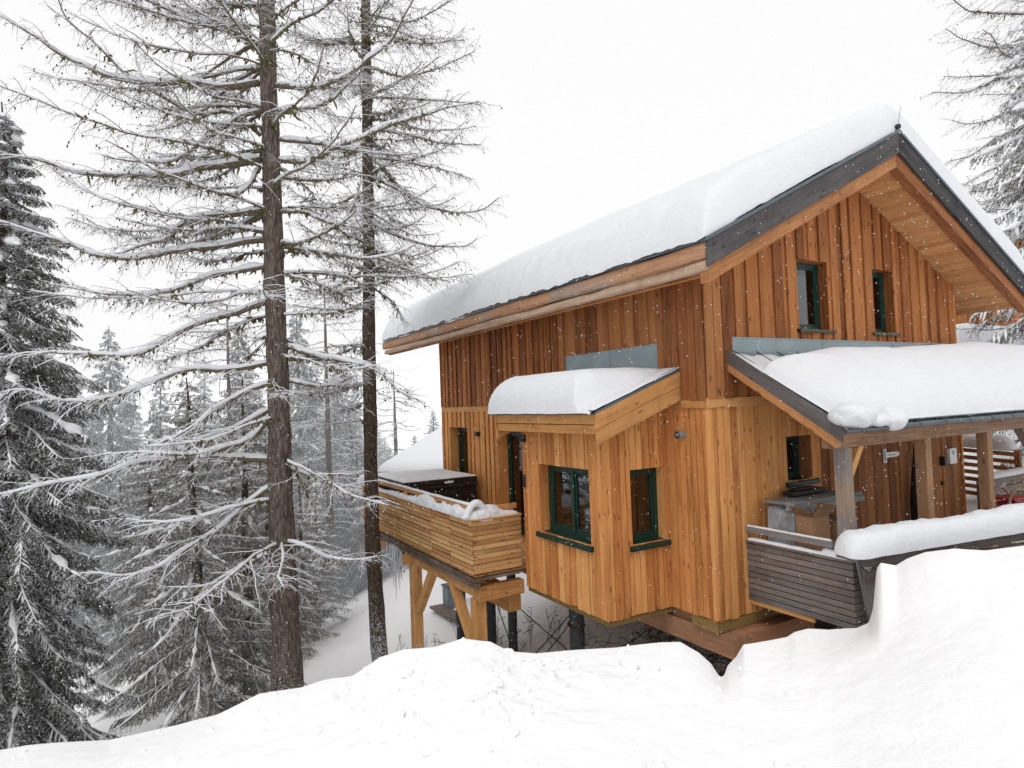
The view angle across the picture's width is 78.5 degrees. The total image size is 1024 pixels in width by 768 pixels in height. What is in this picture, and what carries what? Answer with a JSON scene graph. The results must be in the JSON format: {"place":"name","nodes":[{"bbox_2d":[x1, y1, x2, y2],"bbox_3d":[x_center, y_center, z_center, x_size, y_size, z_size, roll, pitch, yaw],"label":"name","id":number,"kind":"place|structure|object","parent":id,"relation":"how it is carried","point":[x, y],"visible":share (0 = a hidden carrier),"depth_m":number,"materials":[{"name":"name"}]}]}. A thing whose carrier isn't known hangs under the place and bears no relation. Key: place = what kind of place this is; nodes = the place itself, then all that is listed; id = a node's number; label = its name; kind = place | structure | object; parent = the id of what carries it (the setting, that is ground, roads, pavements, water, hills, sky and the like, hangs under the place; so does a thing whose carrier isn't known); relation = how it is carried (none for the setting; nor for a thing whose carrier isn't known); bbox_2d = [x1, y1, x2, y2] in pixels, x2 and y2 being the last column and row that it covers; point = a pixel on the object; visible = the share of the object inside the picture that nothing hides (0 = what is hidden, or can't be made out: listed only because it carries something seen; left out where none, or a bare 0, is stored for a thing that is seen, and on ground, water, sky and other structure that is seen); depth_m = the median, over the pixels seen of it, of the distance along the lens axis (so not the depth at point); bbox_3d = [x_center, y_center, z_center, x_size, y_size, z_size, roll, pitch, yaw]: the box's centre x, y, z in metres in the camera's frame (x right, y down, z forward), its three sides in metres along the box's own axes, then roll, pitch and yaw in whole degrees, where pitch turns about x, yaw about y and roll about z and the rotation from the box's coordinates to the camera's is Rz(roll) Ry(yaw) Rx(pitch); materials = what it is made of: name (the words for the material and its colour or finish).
{"place":"outdoors","nodes":[
{"label":"outdoors","id":0,"kind":"place"},
{"bbox_2d":[0,353,1023,767],"bbox_3d":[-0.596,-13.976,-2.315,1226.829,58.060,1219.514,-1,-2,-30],"label":"ground","id":1,"kind":"structure","parent":0,"point":[940,689],"depth_m":4.88,"materials":[{"name":"white snow"}]},
{"bbox_2d":[31,415,98,597],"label":"forest spruce","id":2,"kind":"object","parent":1,"relation":"on","point":[53,518],"depth_m":25.71,"materials":[{"name":"grey plant"}]},
{"bbox_2d":[0,104,146,749],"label":"spruce tree","id":3,"kind":"object","parent":1,"relation":"on","point":[22,593],"visible":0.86,"depth_m":10.62,"materials":[{"name":"green plant"}]},
{"bbox_2d":[41,435,111,662],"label":"forest spruce","id":4,"kind":"object","parent":1,"relation":"on","point":[88,620],"visible":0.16,"depth_m":20.76,"materials":[{"name":"grey plant"}]},
{"bbox_2d":[58,377,107,570],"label":"forest spruce","id":5,"kind":"object","parent":1,"relation":"on","point":[81,390],"visible":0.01,"depth_m":33.91,"materials":[{"name":"grey plant"}]},
{"bbox_2d":[87,407,107,490],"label":"forest spruce","id":6,"kind":"object","parent":1,"relation":"on","point":[96,440],"visible":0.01,"depth_m":39.91,"materials":[{"name":"grey plant"}]},
{"bbox_2d":[74,326,147,619],"bbox_3d":[-19.142,4.660,29.806,4.490,14.867,4.782,0,-2,-44],"label":"forest spruce","id":7,"kind":"object","parent":1,"relation":"on","point":[114,431],"visible":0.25,"depth_m":29.60,"materials":[{"name":"plant"}]},
{"bbox_2d":[77,471,158,682],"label":"forest spruce","id":8,"kind":"object","parent":1,"relation":"on","point":[112,633],"visible":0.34,"depth_m":18.60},
{"bbox_2d":[113,381,156,486],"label":"forest spruce","id":9,"kind":"object","parent":1,"relation":"on","point":[136,428],"visible":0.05,"depth_m":45.93,"materials":[{"name":"grey plant"}]},
{"bbox_2d":[130,436,158,525],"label":"forest spruce","id":10,"kind":"object","parent":1,"relation":"on","point":[141,454],"visible":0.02,"depth_m":32.92,"materials":[{"name":"plant"}]},
{"bbox_2d":[71,441,220,723],"bbox_3d":[-9.115,4.925,15.530,3.520,7.057,3.480,-2,-2,-15],"label":"young spruce","id":11,"kind":"object","parent":1,"relation":"on","point":[122,647],"visible":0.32,"depth_m":15.18,"materials":[{"name":"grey plant"}]},
{"bbox_2d":[124,403,179,633],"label":"forest spruce","id":12,"kind":"object","parent":1,"relation":"on","point":[152,416],"visible":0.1,"depth_m":23.77,"materials":[{"name":"plant"}]},
{"bbox_2d":[141,366,176,493],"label":"forest spruce","id":13,"kind":"object","parent":1,"relation":"on","point":[159,404],"visible":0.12,"depth_m":37.83,"materials":[{"name":"grey plant"}]},
{"bbox_2d":[135,561,218,707],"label":"snowy sapling","id":14,"kind":"object","parent":1,"relation":"on","point":[164,630],"visible":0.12,"depth_m":13.97,"materials":[{"name":"grey plant"}]},
{"bbox_2d":[100,378,271,739],"bbox_3d":[-5.783,3.417,11.218,3.520,7.057,3.480,-3,0,2],"label":"young spruce","id":15,"kind":"object","parent":1,"relation":"on","point":[202,678],"visible":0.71,"depth_m":10.92,"materials":[{"name":"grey plant"}]},
{"bbox_2d":[166,390,206,590],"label":"forest spruce","id":16,"kind":"object","parent":1,"relation":"on","point":[186,468],"visible":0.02,"depth_m":26.82,"materials":[{"name":"grey plant"}]},
{"bbox_2d":[158,466,235,656],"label":"forest spruce","id":17,"kind":"object","parent":1,"relation":"on","point":[188,513],"visible":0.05,"depth_m":20.24,"materials":[{"name":"grey plant"}]},
{"bbox_2d":[184,356,219,502],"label":"forest spruce","id":18,"kind":"object","parent":1,"relation":"on","point":[206,394],"visible":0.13,"depth_m":41.77,"materials":[{"name":"grey plant"}]},
{"bbox_2d":[201,414,224,544],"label":"forest spruce","id":19,"kind":"object","parent":1,"relation":"on","point":[217,421],"visible":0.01,"depth_m":29.82,"materials":[{"name":"grey plant"}]},
{"bbox_2d":[159,288,288,628],"bbox_3d":[-9.927,2.729,21.824,4.454,11.988,4.204,-1,-2,-30],"label":"forest larch","id":20,"kind":"object","parent":1,"relation":"on","point":[228,377],"visible":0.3,"depth_m":21.83,"materials":[{"name":"plant"}]},
{"bbox_2d":[202,327,267,605],"bbox_3d":[-11.200,3.902,25.735,4.204,12.974,3.947,-2,-2,-8],"label":"forest spruce","id":21,"kind":"object","parent":1,"relation":"on","point":[237,382],"visible":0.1,"depth_m":25.71,"materials":[{"name":"grey plant"}]},
{"bbox_2d":[210,449,264,628],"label":"forest spruce","id":22,"kind":"object","parent":1,"relation":"on","point":[235,499],"visible":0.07,"depth_m":21.72,"materials":[{"name":"grey plant"}]},
{"bbox_2d":[170,378,316,723],"bbox_3d":[-5.394,3.542,12.656,2.749,7.336,2.893,-1,-2,-25],"label":"young spruce","id":23,"kind":"object","parent":1,"relation":"on","point":[252,658],"visible":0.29,"depth_m":12.59,"materials":[{"name":"grey plant"}]},
{"bbox_2d":[0,0,501,691],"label":"larch tree","id":24,"kind":"object","parent":1,"relation":"on","point":[280,556],"visible":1,"depth_m":9.53,"materials":[{"name":"brown plant"}]},
{"bbox_2d":[250,389,267,492],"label":"forest spruce","id":25,"kind":"object","parent":1,"relation":"on","point":[256,410],"visible":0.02,"depth_m":32.91,"materials":[{"name":"plant"}]},
{"bbox_2d":[215,432,320,672],"bbox_3d":[-6.641,4.768,17.037,2.611,6.969,2.748,-1,-2,-36],"label":"young spruce","id":26,"kind":"object","parent":1,"relation":"on","point":[305,591],"visible":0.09,"depth_m":17.04,"materials":[{"name":"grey plant"}]},
{"bbox_2d":[249,428,314,617],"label":"forest spruce","id":27,"kind":"object","parent":1,"relation":"on","point":[293,504],"depth_m":23.75,"materials":[{"name":"grey plant"}]},
{"bbox_2d":[286,306,339,565],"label":"forest spruce","id":28,"kind":"object","parent":1,"relation":"on","point":[304,437],"visible":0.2,"depth_m":30.64,"materials":[{"name":"grey plant"}]},
{"bbox_2d":[293,472,340,646],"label":"young spruce","id":29,"kind":"object","parent":1,"relation":"on","point":[302,567],"visible":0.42,"depth_m":19.03,"materials":[{"name":"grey plant"}]},
{"bbox_2d":[304,363,333,486],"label":"forest spruce","id":30,"kind":"object","parent":1,"relation":"on","point":[321,411],"visible":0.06,"depth_m":39.80,"materials":[{"name":"grey plant"}]},
{"bbox_2d":[293,445,347,619],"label":"forest spruce","id":31,"kind":"object","parent":1,"relation":"on","point":[310,487],"visible":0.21,"depth_m":22.89,"materials":[{"name":"grey plant"}]},
{"bbox_2d":[296,482,358,627],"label":"spruce","id":32,"kind":"object","parent":1,"relation":"on","point":[329,604],"visible":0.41,"depth_m":20.55,"materials":[{"name":"grey plant"}]},
{"bbox_2d":[286,278,379,602],"bbox_3d":[-6.929,2.230,23.836,4.310,12.258,3.796,-2,-2,2],"label":"forest larch","id":33,"kind":"object","parent":1,"relation":"on","point":[329,466],"visible":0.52,"depth_m":23.75,"materials":[{"name":"plant"}]},
{"bbox_2d":[313,467,354,590],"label":"forest spruce","id":34,"kind":"object","parent":1,"relation":"on","point":[336,524],"visible":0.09,"depth_m":25.66,"materials":[{"name":"grey plant"}]},
{"bbox_2d":[318,373,353,519],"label":"forest spruce","id":35,"kind":"object","parent":1,"relation":"on","point":[335,430],"visible":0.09,"depth_m":33.70,"materials":[{"name":"grey plant"}]},
{"bbox_2d":[324,348,360,490],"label":"forest spruce","id":36,"kind":"object","parent":1,"relation":"on","point":[343,394],"visible":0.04,"depth_m":45.76,"materials":[{"name":"grey plant"}]},
{"bbox_2d":[326,400,363,562],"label":"forest spruce","id":37,"kind":"object","parent":1,"relation":"on","point":[343,436],"visible":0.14,"depth_m":28.86,"materials":[{"name":"grey plant"}]},
{"bbox_2d":[348,387,363,466],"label":"forest spruce","id":38,"kind":"object","parent":1,"relation":"on","point":[361,442],"visible":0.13,"depth_m":51.83,"materials":[{"name":"plant"}]},
{"bbox_2d":[334,442,394,599],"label":"forest spruce","id":39,"kind":"object","parent":1,"relation":"on","point":[355,543],"visible":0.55,"depth_m":24.48,"materials":[{"name":"grey plant"}]},
{"bbox_2d":[348,472,397,578],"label":"forest spruce","id":40,"kind":"object","parent":1,"relation":"on","point":[386,564],"depth_m":26.04,"materials":[{"name":"plant"}]},
{"bbox_2d":[362,424,386,467],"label":"forest spruce","id":41,"kind":"object","parent":1,"relation":"on","point":[378,455],"visible":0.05,"depth_m":43.92,"materials":[{"name":"grey plant"}]},
{"bbox_2d":[381,437,390,464],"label":"forest spruce","id":42,"kind":"object","parent":1,"relation":"on","point":[384,441],"visible":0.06,"depth_m":51.94,"materials":[{"name":"grey plant"}]},
{"bbox_2d":[265,0,507,661],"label":"larch tree","id":43,"kind":"object","parent":1,"relation":"on","point":[377,624],"visible":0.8,"depth_m":12.85,"materials":[{"name":"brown plant"}]},
{"bbox_2d":[382,448,391,463],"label":"forest spruce","id":44,"kind":"object","parent":1,"relation":"on","point":[388,455],"visible":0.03,"depth_m":32.94,"materials":[{"name":"grey plant"}]},
{"bbox_2d":[354,366,434,464],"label":"forest larch","id":45,"kind":"object","parent":1,"relation":"on","point":[394,422],"visible":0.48,"depth_m":29.86,"materials":[{"name":"grey plant"}]},
{"bbox_2d":[378,427,442,472],"bbox_3d":[1.043,4.385,28.170,9.300,5.445,10.873,-3,-2,23],"label":"neighbour chalet","id":46,"kind":"object","parent":1,"relation":"on","point":[429,457],"visible":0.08,"depth_m":25.05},
{"bbox_2d":[410,435,417,444],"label":"forest spruce","id":47,"kind":"object","parent":1,"relation":"on","point":[414,441],"visible":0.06,"depth_m":33.93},
{"bbox_2d":[423,411,440,433],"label":"forest spruce","id":48,"kind":"object","parent":1,"relation":"on","point":[432,420],"visible":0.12,"depth_m":33.93,"materials":[{"name":"grey plant"}]},
{"bbox_2d":[430,604,456,622],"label":"plank walk","id":49,"kind":"structure","parent":1,"relation":"on","point":[442,610],"depth_m":17.52,"materials":[{"name":"wood"}]},
{"bbox_2d":[441,583,455,608],"bbox_3d":[-1.721,6.170,18.109,0.500,0.760,0.460,-1,-2,-30],"label":"utility box","id":50,"kind":"object","parent":1,"relation":"on","point":[447,598],"visible":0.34,"depth_m":17.91,"materials":[{"name":"metal"}]},
{"bbox_2d":[397,606,563,650],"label":"dry stalks","id":51,"kind":"object","parent":1,"relation":"on","point":[528,630],"visible":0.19,"depth_m":13.69,"materials":[{"name":"brown plant"}]},
{"bbox_2d":[534,613,841,675],"bbox_3d":[4.073,4.306,11.701,6.086,2.311,6.132,-1,-2,-30],"label":"dead brush","id":52,"kind":"object","parent":1,"relation":"on","point":[714,654],"visible":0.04,"depth_m":11.25,"materials":[{"name":"brown plant"}]},
{"bbox_2d":[358,104,1023,659],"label":"chalet","id":53,"kind":"object","parent":1,"relation":"on","point":[508,350],"visible":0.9,"depth_m":9.14,"materials":[{"name":"brown wood"}]},
{"bbox_2d":[378,468,477,535],"bbox_3d":[-1.972,2.625,14.283,1.730,1.226,1.976,-1,-2,-30],"label":"hot tub","id":54,"kind":"object","parent":53,"relation":"on","point":[432,480],"visible":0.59,"depth_m":13.66,"materials":[{"name":"black plastic"}]},
{"bbox_2d":[450,426,475,474],"bbox_3d":[-1.128,1.805,15.196,0.286,1.556,1.096,-1,-2,-30],"label":"window","id":55,"kind":"structure","parent":53,"relation":"in","point":[458,436],"depth_m":15.61,"materials":[{"name":"green paint"}]},
{"bbox_2d":[498,431,524,532],"bbox_3d":[0.178,2.034,12.962,0.286,2.166,1.286,-1,-2,-30],"label":"door","id":56,"kind":"structure","parent":53,"relation":"in","point":[510,448],"depth_m":13.44,"materials":[{"name":"green paint"}]},
{"bbox_2d":[536,464,593,552],"bbox_3d":[0.866,1.794,9.426,0.351,1.157,1.422,-1,-2,-30],"label":"window","id":57,"kind":"structure","parent":53,"relation":"in","point":[566,489],"depth_m":9.62,"materials":[{"name":"green paint"}]},
{"bbox_2d":[630,467,671,551],"bbox_3d":[1.879,1.755,8.997,0.762,1.137,0.351,-1,-2,-30],"label":"window","id":58,"kind":"structure","parent":53,"relation":"in","point":[647,494],"depth_m":9.10,"materials":[{"name":"green paint"}]},
{"bbox_2d":[786,435,820,487],"bbox_3d":[4.221,1.127,9.399,0.712,0.747,0.366,-1,-2,-30],"label":"window","id":59,"kind":"structure","parent":53,"relation":"in","point":[799,462],"depth_m":9.57,"materials":[{"name":"green glass"}]},
{"bbox_2d":[789,502,834,608],"bbox_3d":[3.908,2.209,8.032,0.512,1.284,0.336,-1,-2,-22],"label":"cardboard box","id":60,"kind":"object","parent":53,"relation":"on","point":[816,523],"visible":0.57,"depth_m":7.98,"materials":[{"name":"brown cardboard"}]},
{"bbox_2d":[762,485,864,595],"bbox_3d":[4.276,2.167,8.819,1.559,1.388,0.570,-1,-2,-30],"label":"covered grill","id":61,"kind":"object","parent":53,"relation":"on","point":[799,497],"visible":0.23,"depth_m":8.60,"materials":[{"name":"black metal"}]},
{"bbox_2d":[796,259,835,333],"bbox_3d":[4.585,-1.345,9.751,0.872,1.132,0.346,-1,-2,-30],"label":"window","id":62,"kind":"structure","parent":53,"relation":"in","point":[811,279],"depth_m":9.89,"materials":[{"name":"green glass"}]},
{"bbox_2d":[814,505,858,600],"bbox_3d":[4.293,2.240,8.185,0.572,1.204,0.356,-1,-2,-36],"label":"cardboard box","id":63,"kind":"object","parent":53,"relation":"on","point":[833,528],"visible":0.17,"depth_m":8.07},
{"bbox_2d":[855,560,876,621],"bbox_3d":[4.196,2.534,7.284,0.348,1.116,0.126,-2,-2,-16],"label":"leaning board","id":64,"kind":"object","parent":53,"relation":"on","point":[867,588],"visible":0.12,"depth_m":7.30,"materials":[{"name":"wood"}]},
{"bbox_2d":[872,269,900,335],"bbox_3d":[6.213,-1.374,10.700,0.782,1.132,0.346,-1,-2,-30],"label":"window","id":65,"kind":"structure","parent":53,"relation":"in","point":[882,280],"depth_m":10.85,"materials":[{"name":"green glass"}]},
{"bbox_2d":[910,444,917,519],"bbox_3d":[6.826,1.908,10.520,0.278,1.852,0.295,-2,-2,-15],"label":"folded parasol","id":66,"kind":"object","parent":53,"relation":"on","point":[913,504],"visible":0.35,"depth_m":10.54,"materials":[{"name":"black fabric"}]},
{"bbox_2d":[834,503,1023,580],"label":"walkway railing","id":67,"kind":"object","parent":53,"relation":"attached to","point":[873,545],"visible":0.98,"depth_m":7.15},
{"bbox_2d":[919,0,1023,341],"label":"larch tree","id":68,"kind":"object","parent":1,"relation":"on","point":[998,75],"visible":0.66,"depth_m":16.55,"materials":[{"name":"grey plant"}]},
{"bbox_2d":[955,10,1023,471],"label":"spruce tree","id":69,"kind":"object","parent":1,"relation":"on","point":[1014,232],"visible":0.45,"depth_m":14.98,"materials":[{"name":"grey plant"}]},
{"bbox_2d":[956,209,1023,325],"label":"tree","id":70,"kind":"object","parent":1,"relation":"on","point":[961,319],"visible":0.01,"depth_m":24.09,"materials":[{"name":"grey plant"}]},
{"bbox_2d":[956,323,1023,343],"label":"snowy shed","id":71,"kind":"structure","parent":1,"relation":"on","point":[981,337],"depth_m":18.14,"materials":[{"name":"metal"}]},
{"bbox_2d":[962,433,1022,495],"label":"slat fence","id":72,"kind":"object","parent":1,"relation":"on","point":[1004,443],"visible":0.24,"depth_m":12.87,"materials":[{"name":"brown wood"}]},
{"bbox_2d":[976,467,1023,509],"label":"slat fence","id":73,"kind":"object","parent":1,"relation":"on","point":[1004,477],"visible":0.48,"depth_m":11.84,"materials":[{"name":"brown wood"}]},
{"bbox_2d":[995,486,1023,505],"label":"wooden sledge","id":74,"kind":"object","parent":1,"relation":"on","point":[1009,498],"visible":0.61,"depth_m":11.03,"materials":[{"name":"brown wood"}]},
{"bbox_2d":[0,0,1023,761],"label":"falling snow","id":75,"kind":"structure","parent":0,"point":[480,304],"depth_m":7.79,"materials":[{"name":"white snow"}]},
{"bbox_2d":[0,0,1023,380],"label":"sky","id":76,"kind":"structure","parent":0,"point":[538,188],"materials":[{"name":"white"}]}
]}

